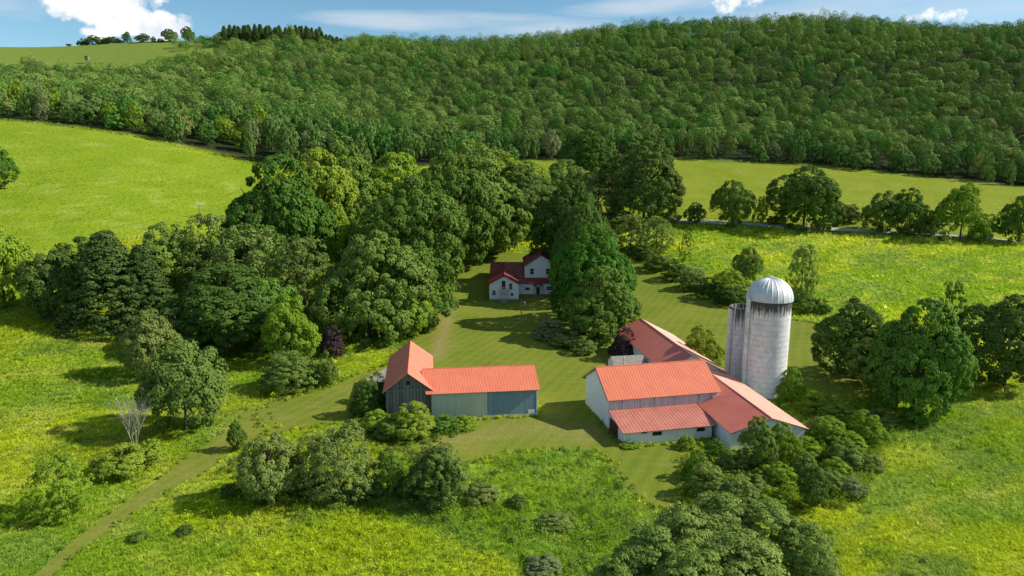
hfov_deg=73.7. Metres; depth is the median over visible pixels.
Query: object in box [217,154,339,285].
maple tree
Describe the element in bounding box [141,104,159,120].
forest tree
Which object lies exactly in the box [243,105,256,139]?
forest tree
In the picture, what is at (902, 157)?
forest tree
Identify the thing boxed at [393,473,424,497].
shrub
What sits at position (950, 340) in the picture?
maple tree
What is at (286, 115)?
forest tree
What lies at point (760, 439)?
broadleaf tree
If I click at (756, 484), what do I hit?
shrub
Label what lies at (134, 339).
broadleaf tree
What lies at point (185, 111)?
forest tree
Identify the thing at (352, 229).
broadleaf tree
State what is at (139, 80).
forest
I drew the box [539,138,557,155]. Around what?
forest tree
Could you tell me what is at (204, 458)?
mown path
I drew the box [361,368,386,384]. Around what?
gravel ground
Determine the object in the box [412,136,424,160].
forest tree
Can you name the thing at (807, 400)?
shrub
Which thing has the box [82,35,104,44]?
hilltop tree
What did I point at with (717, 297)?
shrub
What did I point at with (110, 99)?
forest tree
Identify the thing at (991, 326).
maple tree
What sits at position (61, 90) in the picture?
forest tree
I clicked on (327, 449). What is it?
broadleaf tree
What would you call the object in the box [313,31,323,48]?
conifer tree
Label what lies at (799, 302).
shrub
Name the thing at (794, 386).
shrub
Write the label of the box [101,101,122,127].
forest tree
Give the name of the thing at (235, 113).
forest tree
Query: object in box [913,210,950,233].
shrub
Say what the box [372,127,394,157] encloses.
forest tree
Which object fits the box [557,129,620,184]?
maple tree
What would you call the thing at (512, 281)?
farmhouse
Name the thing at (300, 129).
forest tree
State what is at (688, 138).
forest tree
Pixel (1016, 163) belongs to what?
forest tree
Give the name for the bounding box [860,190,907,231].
broadleaf tree
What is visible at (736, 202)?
broadleaf tree
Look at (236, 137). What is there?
forest tree
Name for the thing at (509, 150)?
forest tree
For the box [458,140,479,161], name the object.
forest tree
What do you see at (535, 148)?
forest tree
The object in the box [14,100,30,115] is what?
forest tree
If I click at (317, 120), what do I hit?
forest tree
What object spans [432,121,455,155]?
forest tree
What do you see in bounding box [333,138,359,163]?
forest tree
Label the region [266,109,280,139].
forest tree
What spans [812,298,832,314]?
shrub
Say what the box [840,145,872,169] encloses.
forest tree
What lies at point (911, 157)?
forest tree
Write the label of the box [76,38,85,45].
hilltop tree
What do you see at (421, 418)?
shrub
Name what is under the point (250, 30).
conifer tree
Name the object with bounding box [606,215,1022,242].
road
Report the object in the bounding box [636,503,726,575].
sumac
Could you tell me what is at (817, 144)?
forest tree
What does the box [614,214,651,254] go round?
broadleaf tree
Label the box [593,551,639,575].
sumac
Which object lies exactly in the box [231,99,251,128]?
forest tree
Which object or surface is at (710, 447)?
shrub
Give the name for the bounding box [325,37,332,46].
conifer tree
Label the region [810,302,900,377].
maple tree
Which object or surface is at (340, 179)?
maple tree
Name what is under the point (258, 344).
shrub
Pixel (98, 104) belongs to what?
forest tree
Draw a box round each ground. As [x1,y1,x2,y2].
[0,30,1023,575]
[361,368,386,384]
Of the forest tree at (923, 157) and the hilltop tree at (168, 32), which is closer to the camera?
the forest tree at (923, 157)
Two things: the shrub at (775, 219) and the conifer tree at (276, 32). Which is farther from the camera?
the conifer tree at (276, 32)
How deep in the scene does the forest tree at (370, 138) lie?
311.17 m
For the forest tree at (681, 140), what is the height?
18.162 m
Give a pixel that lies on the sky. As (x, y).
(23, 23)
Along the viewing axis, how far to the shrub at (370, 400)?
89.62 m
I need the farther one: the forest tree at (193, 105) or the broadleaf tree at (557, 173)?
the forest tree at (193, 105)
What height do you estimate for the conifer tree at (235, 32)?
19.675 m
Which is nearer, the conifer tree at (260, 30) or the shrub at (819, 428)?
the shrub at (819, 428)
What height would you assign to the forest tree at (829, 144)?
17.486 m
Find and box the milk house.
[607,355,645,365]
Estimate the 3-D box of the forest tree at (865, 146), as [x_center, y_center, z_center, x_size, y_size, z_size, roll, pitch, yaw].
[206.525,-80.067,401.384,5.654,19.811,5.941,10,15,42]
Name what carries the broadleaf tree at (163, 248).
on the ground at (706, 178)
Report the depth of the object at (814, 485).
66.17 m
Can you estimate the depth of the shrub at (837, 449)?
75.48 m
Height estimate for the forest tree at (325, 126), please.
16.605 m
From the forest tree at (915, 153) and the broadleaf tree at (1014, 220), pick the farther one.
the forest tree at (915, 153)
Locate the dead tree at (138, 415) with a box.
[105,394,151,443]
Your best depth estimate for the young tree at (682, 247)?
192.76 m
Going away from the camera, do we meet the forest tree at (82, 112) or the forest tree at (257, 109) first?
the forest tree at (82, 112)
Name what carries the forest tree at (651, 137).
on the ground at (706, 178)
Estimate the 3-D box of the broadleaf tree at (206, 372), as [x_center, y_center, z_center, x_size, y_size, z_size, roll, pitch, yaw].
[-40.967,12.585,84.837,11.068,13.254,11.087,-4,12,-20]
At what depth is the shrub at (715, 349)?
110.01 m
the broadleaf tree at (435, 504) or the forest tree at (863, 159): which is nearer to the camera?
the broadleaf tree at (435, 504)
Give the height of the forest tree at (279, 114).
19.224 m
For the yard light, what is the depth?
138.29 m
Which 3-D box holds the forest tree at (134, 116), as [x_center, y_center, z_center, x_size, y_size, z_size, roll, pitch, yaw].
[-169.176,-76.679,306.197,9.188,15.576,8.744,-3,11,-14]
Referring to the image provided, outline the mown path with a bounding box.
[34,410,270,575]
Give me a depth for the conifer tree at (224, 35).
631.90 m
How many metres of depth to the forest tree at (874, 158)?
396.52 m
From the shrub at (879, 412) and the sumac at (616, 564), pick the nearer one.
the sumac at (616, 564)
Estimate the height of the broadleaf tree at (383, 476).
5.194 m
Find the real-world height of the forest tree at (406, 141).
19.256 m
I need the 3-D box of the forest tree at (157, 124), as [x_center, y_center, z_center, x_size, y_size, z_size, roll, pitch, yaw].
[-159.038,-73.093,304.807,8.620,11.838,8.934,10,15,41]
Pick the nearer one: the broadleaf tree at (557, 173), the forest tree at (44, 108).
the broadleaf tree at (557, 173)
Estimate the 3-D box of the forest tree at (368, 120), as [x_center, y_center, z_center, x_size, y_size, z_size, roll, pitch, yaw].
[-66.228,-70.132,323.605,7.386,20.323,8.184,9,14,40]
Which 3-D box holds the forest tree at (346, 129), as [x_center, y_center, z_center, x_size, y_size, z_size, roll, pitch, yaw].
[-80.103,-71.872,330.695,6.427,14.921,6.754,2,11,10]
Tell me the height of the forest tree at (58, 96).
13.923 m
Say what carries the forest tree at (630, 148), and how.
on the ground at (706, 178)
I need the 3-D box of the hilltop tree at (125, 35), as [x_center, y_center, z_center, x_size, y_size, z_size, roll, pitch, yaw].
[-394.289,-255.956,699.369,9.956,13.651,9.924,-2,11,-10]
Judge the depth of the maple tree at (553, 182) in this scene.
225.30 m
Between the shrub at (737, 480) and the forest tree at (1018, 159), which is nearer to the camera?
the shrub at (737, 480)
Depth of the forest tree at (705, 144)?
404.08 m
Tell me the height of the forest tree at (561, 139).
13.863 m
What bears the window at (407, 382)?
in the barn at (412, 373)
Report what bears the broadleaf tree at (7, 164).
on the ground at (706, 178)
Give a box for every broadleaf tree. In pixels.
[0,146,20,187]
[0,227,33,308]
[12,249,84,318]
[19,450,95,526]
[33,236,118,309]
[115,308,182,377]
[123,221,205,289]
[134,338,229,430]
[173,210,245,291]
[206,222,298,292]
[226,420,247,450]
[231,276,302,343]
[236,431,304,507]
[260,293,321,363]
[266,236,336,321]
[287,432,347,502]
[300,426,379,509]
[318,210,360,270]
[345,207,377,278]
[370,447,403,499]
[379,287,429,339]
[380,240,460,333]
[403,441,471,513]
[407,446,462,501]
[542,159,591,195]
[571,167,633,218]
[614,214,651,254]
[635,215,675,251]
[683,202,706,222]
[709,179,757,226]
[711,268,750,299]
[731,247,763,286]
[737,415,780,468]
[751,196,768,222]
[761,421,802,467]
[785,244,820,298]
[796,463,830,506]
[843,330,922,393]
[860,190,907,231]
[884,187,935,234]
[935,182,991,240]
[996,195,1023,242]
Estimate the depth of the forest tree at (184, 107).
329.94 m
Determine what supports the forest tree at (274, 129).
on the ground at (706, 178)
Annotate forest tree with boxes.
[0,89,14,114]
[0,93,12,117]
[0,94,17,114]
[7,79,25,101]
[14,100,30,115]
[18,86,40,119]
[32,81,49,120]
[34,88,56,115]
[37,103,58,118]
[45,88,61,112]
[50,83,65,110]
[58,99,77,122]
[59,93,77,119]
[64,86,85,116]
[68,98,98,124]
[85,92,104,117]
[98,102,118,121]
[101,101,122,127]
[102,94,120,108]
[102,109,127,130]
[114,93,143,126]
[123,99,145,131]
[131,91,141,105]
[139,105,154,126]
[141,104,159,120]
[144,111,166,135]
[146,108,165,120]
[149,100,163,111]
[163,105,186,142]
[165,97,176,115]
[169,108,194,138]
[171,102,193,112]
[175,104,194,131]
[187,107,207,132]
[189,112,201,133]
[191,101,204,116]
[193,119,220,138]
[195,125,217,145]
[206,101,222,124]
[210,114,236,138]
[217,115,237,143]
[221,99,242,134]
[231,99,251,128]
[232,126,255,151]
[239,109,263,145]
[242,118,260,153]
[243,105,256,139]
[243,121,255,160]
[251,100,266,134]
[261,114,279,149]
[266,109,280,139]
[270,119,289,153]
[272,121,300,163]
[274,107,286,125]
[277,106,292,128]
[290,107,307,143]
[294,118,310,147]
[296,132,316,157]
[301,111,314,149]
[307,123,321,158]
[307,126,326,149]
[312,112,320,125]
[318,117,333,143]
[322,130,352,152]
[327,133,337,156]
[332,112,348,137]
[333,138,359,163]
[342,124,351,143]
[347,115,355,131]
[348,119,361,147]
[355,132,372,164]
[359,122,374,138]
[360,125,378,161]
[365,118,380,157]
[369,118,381,152]
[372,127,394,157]
[377,119,392,154]
[382,128,399,151]
[393,128,411,153]
[395,121,407,151]
[399,125,417,160]
[412,127,433,155]
[412,134,427,158]
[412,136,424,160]
[420,134,432,157]
[427,130,444,161]
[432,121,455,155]
[434,135,449,163]
[436,139,452,157]
[443,132,458,150]
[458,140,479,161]
[469,131,480,150]
[486,142,498,157]
[489,135,504,160]
[491,129,502,147]
[503,144,519,159]
[512,127,524,153]
[516,129,530,159]
[523,133,536,152]
[527,130,539,159]
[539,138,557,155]
[542,128,561,159]
[555,134,565,154]
[570,130,586,151]
[603,126,617,153]
[622,130,634,152]
[622,138,644,154]
[642,127,656,150]
[652,137,666,153]
[665,131,674,155]
[675,128,688,155]
[684,129,693,156]
[697,130,711,159]
[705,130,718,159]
[723,133,738,158]
[749,139,758,159]
[753,143,768,161]
[755,131,769,158]
[766,140,782,161]
[780,132,796,161]
[788,139,796,163]
[793,131,805,162]
[802,137,823,161]
[821,135,840,162]
[830,139,848,166]
[830,141,850,164]
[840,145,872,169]
[858,135,868,164]
[866,148,880,167]
[885,141,907,168]
[890,150,910,172]
[900,150,915,170]
[910,146,918,169]
[915,149,942,172]
[919,155,942,176]
[937,149,949,173]
[938,149,961,176]
[958,141,976,174]
[969,147,990,179]
[978,158,999,176]
[980,152,995,181]
[992,145,1003,177]
[995,158,1010,180]
[1003,159,1016,185]
[1009,151,1023,177]
[1012,150,1023,182]
[1018,168,1023,182]
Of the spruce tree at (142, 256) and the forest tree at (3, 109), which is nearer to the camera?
the spruce tree at (142, 256)
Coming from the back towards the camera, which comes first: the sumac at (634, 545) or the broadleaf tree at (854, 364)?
the broadleaf tree at (854, 364)
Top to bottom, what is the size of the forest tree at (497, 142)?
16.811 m
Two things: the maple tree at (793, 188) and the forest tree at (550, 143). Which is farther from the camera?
the forest tree at (550, 143)
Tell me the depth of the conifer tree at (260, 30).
638.42 m
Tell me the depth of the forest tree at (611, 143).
407.69 m
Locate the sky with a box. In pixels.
[0,0,1023,46]
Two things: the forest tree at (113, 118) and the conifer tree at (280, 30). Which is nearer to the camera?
the forest tree at (113, 118)
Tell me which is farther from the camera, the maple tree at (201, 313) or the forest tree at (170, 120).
the forest tree at (170, 120)
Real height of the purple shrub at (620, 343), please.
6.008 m
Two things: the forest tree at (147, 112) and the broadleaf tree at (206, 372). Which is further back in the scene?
the forest tree at (147, 112)
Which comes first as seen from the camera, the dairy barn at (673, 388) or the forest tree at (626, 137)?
the dairy barn at (673, 388)
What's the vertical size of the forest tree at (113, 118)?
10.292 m
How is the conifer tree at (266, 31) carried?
on the ground at (706, 178)
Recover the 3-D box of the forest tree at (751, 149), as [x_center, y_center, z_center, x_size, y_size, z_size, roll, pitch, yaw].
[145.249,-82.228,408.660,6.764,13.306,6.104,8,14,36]
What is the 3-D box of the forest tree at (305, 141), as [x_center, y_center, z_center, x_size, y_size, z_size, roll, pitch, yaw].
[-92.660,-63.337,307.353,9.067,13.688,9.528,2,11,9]
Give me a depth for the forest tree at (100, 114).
316.89 m
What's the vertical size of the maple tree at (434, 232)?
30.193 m
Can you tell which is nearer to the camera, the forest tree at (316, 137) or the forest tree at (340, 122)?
the forest tree at (316, 137)
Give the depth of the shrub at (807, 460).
73.76 m
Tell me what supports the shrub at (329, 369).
on the ground at (706, 178)
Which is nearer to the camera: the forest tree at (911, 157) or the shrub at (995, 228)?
the shrub at (995, 228)
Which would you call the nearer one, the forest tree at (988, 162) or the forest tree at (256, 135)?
the forest tree at (256, 135)
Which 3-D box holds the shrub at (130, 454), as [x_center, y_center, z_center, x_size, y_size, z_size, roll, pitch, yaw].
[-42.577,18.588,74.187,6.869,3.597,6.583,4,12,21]
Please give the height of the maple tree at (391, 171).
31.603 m
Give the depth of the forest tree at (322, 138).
314.54 m
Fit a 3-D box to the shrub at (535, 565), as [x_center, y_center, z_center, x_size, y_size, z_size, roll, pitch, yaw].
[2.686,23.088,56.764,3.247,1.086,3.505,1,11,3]
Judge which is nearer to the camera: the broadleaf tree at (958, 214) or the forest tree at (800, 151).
the broadleaf tree at (958, 214)
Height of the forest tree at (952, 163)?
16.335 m
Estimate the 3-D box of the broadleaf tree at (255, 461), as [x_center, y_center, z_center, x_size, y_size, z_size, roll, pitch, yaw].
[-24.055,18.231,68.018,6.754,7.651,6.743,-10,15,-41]
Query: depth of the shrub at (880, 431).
81.33 m
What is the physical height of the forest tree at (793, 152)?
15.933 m
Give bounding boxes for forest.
[0,6,1023,163]
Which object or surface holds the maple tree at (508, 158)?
on the ground at (706, 178)
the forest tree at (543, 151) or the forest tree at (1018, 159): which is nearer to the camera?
the forest tree at (1018, 159)
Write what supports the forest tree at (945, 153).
on the ground at (706, 178)
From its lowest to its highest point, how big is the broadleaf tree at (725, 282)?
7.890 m
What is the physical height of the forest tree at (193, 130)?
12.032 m
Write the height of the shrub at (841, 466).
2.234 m
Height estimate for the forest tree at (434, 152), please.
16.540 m
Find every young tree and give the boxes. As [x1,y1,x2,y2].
[678,231,694,260]
[934,280,970,328]
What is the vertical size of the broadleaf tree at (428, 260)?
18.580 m
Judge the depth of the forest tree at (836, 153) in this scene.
396.09 m
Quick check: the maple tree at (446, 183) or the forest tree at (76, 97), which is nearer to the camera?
the maple tree at (446, 183)
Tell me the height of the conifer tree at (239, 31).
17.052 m
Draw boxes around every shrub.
[88,442,162,480]
[128,530,150,542]
[141,438,167,461]
[175,524,193,536]
[220,483,240,497]
[248,331,292,357]
[254,350,322,395]
[285,471,318,495]
[305,358,326,380]
[315,351,339,384]
[319,325,344,358]
[336,419,364,439]
[342,472,383,501]
[348,378,385,417]
[359,409,394,430]
[363,371,385,398]
[372,414,410,440]
[384,400,436,439]
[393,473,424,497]
[427,413,460,433]
[452,415,478,430]
[463,482,499,507]
[507,493,526,508]
[525,553,563,575]
[530,319,569,340]
[538,511,576,532]
[548,328,588,346]
[568,335,597,355]
[607,327,634,355]
[620,440,638,449]
[626,241,655,259]
[642,250,672,270]
[660,259,689,281]
[662,211,681,221]
[674,268,705,290]
[676,434,696,450]
[681,450,712,477]
[684,461,730,497]
[685,324,725,365]
[689,448,712,461]
[692,276,717,296]
[704,438,725,457]
[711,474,761,507]
[713,284,745,303]
[715,449,749,476]
[737,472,771,493]
[748,464,782,484]
[749,487,795,509]
[762,461,798,487]
[766,212,786,224]
[775,367,806,399]
[788,451,819,474]
[791,435,824,458]
[792,292,819,314]
[794,394,825,413]
[804,415,850,450]
[806,416,838,426]
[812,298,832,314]
[812,467,843,494]
[816,401,860,423]
[819,456,852,475]
[823,440,867,470]
[827,204,862,223]
[832,475,870,498]
[840,430,868,453]
[841,409,892,446]
[849,296,860,302]
[853,453,886,472]
[863,407,899,427]
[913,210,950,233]
[913,217,937,236]
[970,213,1006,239]
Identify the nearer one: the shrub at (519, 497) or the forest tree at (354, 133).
the shrub at (519, 497)
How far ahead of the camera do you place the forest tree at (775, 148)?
405.39 m
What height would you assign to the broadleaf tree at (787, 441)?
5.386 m
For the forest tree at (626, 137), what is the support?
on the ground at (706, 178)
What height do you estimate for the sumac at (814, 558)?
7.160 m
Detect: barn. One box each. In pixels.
[382,340,539,419]
[583,318,808,449]
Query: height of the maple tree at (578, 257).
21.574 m
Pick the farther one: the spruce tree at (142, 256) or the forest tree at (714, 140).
the forest tree at (714, 140)
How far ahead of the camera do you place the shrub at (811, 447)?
77.62 m
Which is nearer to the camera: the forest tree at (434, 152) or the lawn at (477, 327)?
the lawn at (477, 327)
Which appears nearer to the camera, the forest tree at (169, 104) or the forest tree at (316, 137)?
the forest tree at (316, 137)
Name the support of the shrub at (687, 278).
on the ground at (706, 178)
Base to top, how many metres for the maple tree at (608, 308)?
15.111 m
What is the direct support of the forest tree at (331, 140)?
on the ground at (706, 178)
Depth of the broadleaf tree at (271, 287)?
118.10 m
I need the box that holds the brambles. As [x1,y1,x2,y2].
[216,398,901,570]
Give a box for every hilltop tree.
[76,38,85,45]
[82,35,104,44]
[95,37,107,44]
[103,36,119,43]
[121,31,132,42]
[133,33,150,41]
[161,28,177,41]
[180,26,194,40]
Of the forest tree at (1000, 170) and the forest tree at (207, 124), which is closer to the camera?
the forest tree at (207, 124)
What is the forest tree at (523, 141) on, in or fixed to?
on the ground at (706, 178)
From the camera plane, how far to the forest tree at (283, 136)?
294.20 m
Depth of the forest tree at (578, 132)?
405.50 m
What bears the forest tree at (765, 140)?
on the ground at (706, 178)
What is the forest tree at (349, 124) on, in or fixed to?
on the ground at (706, 178)
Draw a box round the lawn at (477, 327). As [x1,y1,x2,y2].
[253,253,873,506]
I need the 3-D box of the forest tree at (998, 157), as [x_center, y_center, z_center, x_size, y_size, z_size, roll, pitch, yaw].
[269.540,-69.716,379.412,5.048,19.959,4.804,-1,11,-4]
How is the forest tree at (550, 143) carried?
on the ground at (706, 178)
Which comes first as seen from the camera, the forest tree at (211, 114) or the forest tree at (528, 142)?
the forest tree at (211, 114)
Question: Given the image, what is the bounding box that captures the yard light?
[521,299,525,324]
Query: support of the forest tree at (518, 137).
on the ground at (706, 178)
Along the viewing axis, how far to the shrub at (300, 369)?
98.89 m
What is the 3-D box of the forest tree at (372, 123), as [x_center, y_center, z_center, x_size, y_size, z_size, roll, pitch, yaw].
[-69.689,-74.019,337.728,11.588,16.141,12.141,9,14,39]
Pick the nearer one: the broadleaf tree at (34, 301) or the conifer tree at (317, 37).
the broadleaf tree at (34, 301)
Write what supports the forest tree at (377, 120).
on the ground at (706, 178)
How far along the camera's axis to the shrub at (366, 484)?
67.95 m
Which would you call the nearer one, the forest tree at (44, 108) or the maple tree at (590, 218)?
the maple tree at (590, 218)
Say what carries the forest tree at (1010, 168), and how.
on the ground at (706, 178)
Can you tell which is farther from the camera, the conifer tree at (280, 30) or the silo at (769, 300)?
the conifer tree at (280, 30)
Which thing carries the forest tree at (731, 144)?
on the ground at (706, 178)
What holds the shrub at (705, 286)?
on the ground at (706, 178)
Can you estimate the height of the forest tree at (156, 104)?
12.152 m
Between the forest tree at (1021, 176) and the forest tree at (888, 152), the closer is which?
the forest tree at (1021, 176)
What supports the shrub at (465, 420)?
on the ground at (706, 178)
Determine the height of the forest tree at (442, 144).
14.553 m
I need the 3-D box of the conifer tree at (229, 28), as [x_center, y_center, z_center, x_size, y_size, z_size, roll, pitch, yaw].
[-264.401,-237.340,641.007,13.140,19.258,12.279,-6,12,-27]
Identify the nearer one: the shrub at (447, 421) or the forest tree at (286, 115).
the shrub at (447, 421)
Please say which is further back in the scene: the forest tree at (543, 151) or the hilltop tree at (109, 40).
the hilltop tree at (109, 40)
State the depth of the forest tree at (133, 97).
338.42 m
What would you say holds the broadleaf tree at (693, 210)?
on the ground at (706, 178)
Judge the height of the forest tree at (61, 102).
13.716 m
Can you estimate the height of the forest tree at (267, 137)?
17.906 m
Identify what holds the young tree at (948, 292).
on the ground at (706, 178)
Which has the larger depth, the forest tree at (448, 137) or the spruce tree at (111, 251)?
the forest tree at (448, 137)
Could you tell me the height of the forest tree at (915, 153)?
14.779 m
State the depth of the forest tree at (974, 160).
374.09 m
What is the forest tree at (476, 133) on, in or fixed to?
on the ground at (706, 178)
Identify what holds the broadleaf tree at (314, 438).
on the ground at (706, 178)
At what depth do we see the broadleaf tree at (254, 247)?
134.92 m
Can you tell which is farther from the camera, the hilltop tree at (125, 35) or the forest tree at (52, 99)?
the hilltop tree at (125, 35)
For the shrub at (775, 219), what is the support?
on the ground at (706, 178)
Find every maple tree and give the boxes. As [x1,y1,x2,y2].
[144,263,290,361]
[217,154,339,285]
[271,147,360,263]
[306,229,433,347]
[307,140,383,229]
[359,152,421,253]
[359,174,469,298]
[403,151,498,267]
[440,139,532,254]
[473,149,550,213]
[486,164,558,247]
[513,179,575,227]
[529,178,610,257]
[547,223,637,321]
[549,202,619,296]
[550,205,608,258]
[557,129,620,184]
[560,265,642,346]
[598,140,685,226]
[765,165,844,230]
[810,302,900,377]
[862,297,979,427]
[955,294,1023,386]
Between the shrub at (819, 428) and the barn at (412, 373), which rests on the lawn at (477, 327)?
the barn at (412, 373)
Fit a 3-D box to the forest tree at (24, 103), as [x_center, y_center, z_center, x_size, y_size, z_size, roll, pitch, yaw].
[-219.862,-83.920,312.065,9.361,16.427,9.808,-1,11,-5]
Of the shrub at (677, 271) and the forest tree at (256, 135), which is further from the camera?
the forest tree at (256, 135)
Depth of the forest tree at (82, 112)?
309.41 m
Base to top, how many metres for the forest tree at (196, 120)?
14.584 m
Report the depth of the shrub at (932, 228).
210.75 m
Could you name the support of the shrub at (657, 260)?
on the ground at (706, 178)
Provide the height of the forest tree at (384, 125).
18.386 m
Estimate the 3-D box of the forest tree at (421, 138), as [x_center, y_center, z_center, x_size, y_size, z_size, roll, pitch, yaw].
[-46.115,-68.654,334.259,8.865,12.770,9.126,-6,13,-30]
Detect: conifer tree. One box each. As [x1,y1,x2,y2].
[218,25,231,45]
[226,24,232,42]
[230,25,240,44]
[237,27,241,37]
[240,25,251,44]
[245,27,254,44]
[249,25,261,45]
[255,24,263,42]
[263,25,270,42]
[267,27,273,40]
[274,27,280,42]
[277,27,283,38]
[295,28,302,39]
[300,25,304,38]
[303,27,313,44]
[310,27,315,43]
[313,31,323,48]
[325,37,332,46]
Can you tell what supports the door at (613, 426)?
in the dairy barn at (673, 388)
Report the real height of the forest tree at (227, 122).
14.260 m
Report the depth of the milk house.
105.54 m
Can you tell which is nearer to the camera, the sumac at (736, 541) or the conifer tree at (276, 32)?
the sumac at (736, 541)
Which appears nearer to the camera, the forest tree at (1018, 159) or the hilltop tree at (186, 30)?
the forest tree at (1018, 159)
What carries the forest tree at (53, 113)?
on the ground at (706, 178)
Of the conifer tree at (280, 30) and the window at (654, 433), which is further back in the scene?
the conifer tree at (280, 30)
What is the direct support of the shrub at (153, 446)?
on the ground at (706, 178)
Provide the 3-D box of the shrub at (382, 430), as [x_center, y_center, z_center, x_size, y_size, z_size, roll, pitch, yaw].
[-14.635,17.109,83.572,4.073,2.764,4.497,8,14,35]
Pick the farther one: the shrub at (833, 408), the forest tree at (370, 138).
the forest tree at (370, 138)
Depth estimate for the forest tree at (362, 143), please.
304.62 m
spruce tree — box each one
[51,230,161,338]
[102,244,184,333]
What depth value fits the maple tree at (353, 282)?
122.52 m
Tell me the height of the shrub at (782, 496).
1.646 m
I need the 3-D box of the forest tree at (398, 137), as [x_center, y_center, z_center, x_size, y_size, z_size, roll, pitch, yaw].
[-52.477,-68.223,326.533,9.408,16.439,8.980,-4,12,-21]
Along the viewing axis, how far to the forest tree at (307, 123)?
321.18 m
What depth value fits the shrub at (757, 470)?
71.91 m
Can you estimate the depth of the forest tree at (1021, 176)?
363.51 m
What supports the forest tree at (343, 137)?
on the ground at (706, 178)
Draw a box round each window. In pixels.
[405,380,410,385]
[652,431,662,435]
[696,427,705,431]
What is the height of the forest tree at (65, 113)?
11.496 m
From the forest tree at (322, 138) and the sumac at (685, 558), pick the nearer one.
the sumac at (685, 558)
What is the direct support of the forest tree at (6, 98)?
on the ground at (706, 178)
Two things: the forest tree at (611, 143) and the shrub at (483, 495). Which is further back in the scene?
the forest tree at (611, 143)
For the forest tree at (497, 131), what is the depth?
385.08 m
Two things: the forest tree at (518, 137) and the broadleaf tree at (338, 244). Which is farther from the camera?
the forest tree at (518, 137)
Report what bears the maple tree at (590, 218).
on the lawn at (477, 327)
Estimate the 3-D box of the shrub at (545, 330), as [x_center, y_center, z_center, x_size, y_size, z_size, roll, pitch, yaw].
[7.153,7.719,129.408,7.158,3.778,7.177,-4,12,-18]
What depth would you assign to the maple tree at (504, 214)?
196.93 m
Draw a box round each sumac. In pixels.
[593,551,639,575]
[604,523,691,575]
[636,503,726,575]
[645,542,724,575]
[667,491,764,575]
[691,528,795,575]
[724,498,819,575]
[760,515,844,575]
[790,544,839,575]
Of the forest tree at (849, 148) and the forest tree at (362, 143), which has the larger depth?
the forest tree at (849, 148)
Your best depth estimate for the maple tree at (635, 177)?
222.62 m
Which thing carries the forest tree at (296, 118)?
on the ground at (706, 178)
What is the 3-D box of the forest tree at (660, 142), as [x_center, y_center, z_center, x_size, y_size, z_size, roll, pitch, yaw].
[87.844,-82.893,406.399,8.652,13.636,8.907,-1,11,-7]
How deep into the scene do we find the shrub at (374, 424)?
85.78 m
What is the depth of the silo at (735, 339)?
102.50 m
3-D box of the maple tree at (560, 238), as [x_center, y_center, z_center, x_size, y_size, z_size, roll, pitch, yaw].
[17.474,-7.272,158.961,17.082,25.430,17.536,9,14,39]
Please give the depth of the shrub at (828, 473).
69.12 m
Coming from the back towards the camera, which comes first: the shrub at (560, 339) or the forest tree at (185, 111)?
the forest tree at (185, 111)
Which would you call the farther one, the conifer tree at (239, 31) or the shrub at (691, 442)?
the conifer tree at (239, 31)
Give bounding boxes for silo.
[725,304,745,380]
[741,276,793,398]
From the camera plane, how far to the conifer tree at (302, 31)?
638.95 m
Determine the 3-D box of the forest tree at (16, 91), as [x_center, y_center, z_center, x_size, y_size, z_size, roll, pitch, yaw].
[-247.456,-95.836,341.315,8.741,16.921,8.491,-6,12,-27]
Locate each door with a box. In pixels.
[536,287,539,294]
[609,417,617,437]
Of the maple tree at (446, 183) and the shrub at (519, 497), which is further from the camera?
the maple tree at (446, 183)
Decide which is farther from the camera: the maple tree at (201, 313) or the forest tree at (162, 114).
the forest tree at (162, 114)
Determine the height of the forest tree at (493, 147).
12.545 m
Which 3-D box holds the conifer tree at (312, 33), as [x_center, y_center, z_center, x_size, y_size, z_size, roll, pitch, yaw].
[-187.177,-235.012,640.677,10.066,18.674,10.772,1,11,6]
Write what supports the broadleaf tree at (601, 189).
on the ground at (706, 178)
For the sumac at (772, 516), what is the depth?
52.90 m
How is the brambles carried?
on the ground at (706, 178)
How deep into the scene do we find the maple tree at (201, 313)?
111.55 m
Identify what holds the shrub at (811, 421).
on the ground at (706, 178)
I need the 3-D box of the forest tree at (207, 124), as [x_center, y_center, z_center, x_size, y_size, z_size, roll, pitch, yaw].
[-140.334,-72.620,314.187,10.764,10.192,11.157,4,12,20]
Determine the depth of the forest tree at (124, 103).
311.61 m
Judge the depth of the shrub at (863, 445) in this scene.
78.89 m
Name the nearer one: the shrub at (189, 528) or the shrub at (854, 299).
the shrub at (189, 528)
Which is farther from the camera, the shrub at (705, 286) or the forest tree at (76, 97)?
the forest tree at (76, 97)
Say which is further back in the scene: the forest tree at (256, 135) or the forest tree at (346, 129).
the forest tree at (346, 129)
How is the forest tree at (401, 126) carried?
on the ground at (706, 178)
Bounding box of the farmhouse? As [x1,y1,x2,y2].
[488,247,557,301]
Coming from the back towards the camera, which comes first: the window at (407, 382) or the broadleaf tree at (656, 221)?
the broadleaf tree at (656, 221)
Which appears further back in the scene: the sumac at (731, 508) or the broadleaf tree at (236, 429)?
the broadleaf tree at (236, 429)
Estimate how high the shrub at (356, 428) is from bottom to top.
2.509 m
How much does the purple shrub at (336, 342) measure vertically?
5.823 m
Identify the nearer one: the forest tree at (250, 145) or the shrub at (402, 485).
the shrub at (402, 485)
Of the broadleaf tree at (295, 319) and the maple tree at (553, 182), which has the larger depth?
the maple tree at (553, 182)
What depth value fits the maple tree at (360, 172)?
183.76 m
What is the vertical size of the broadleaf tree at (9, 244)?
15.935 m

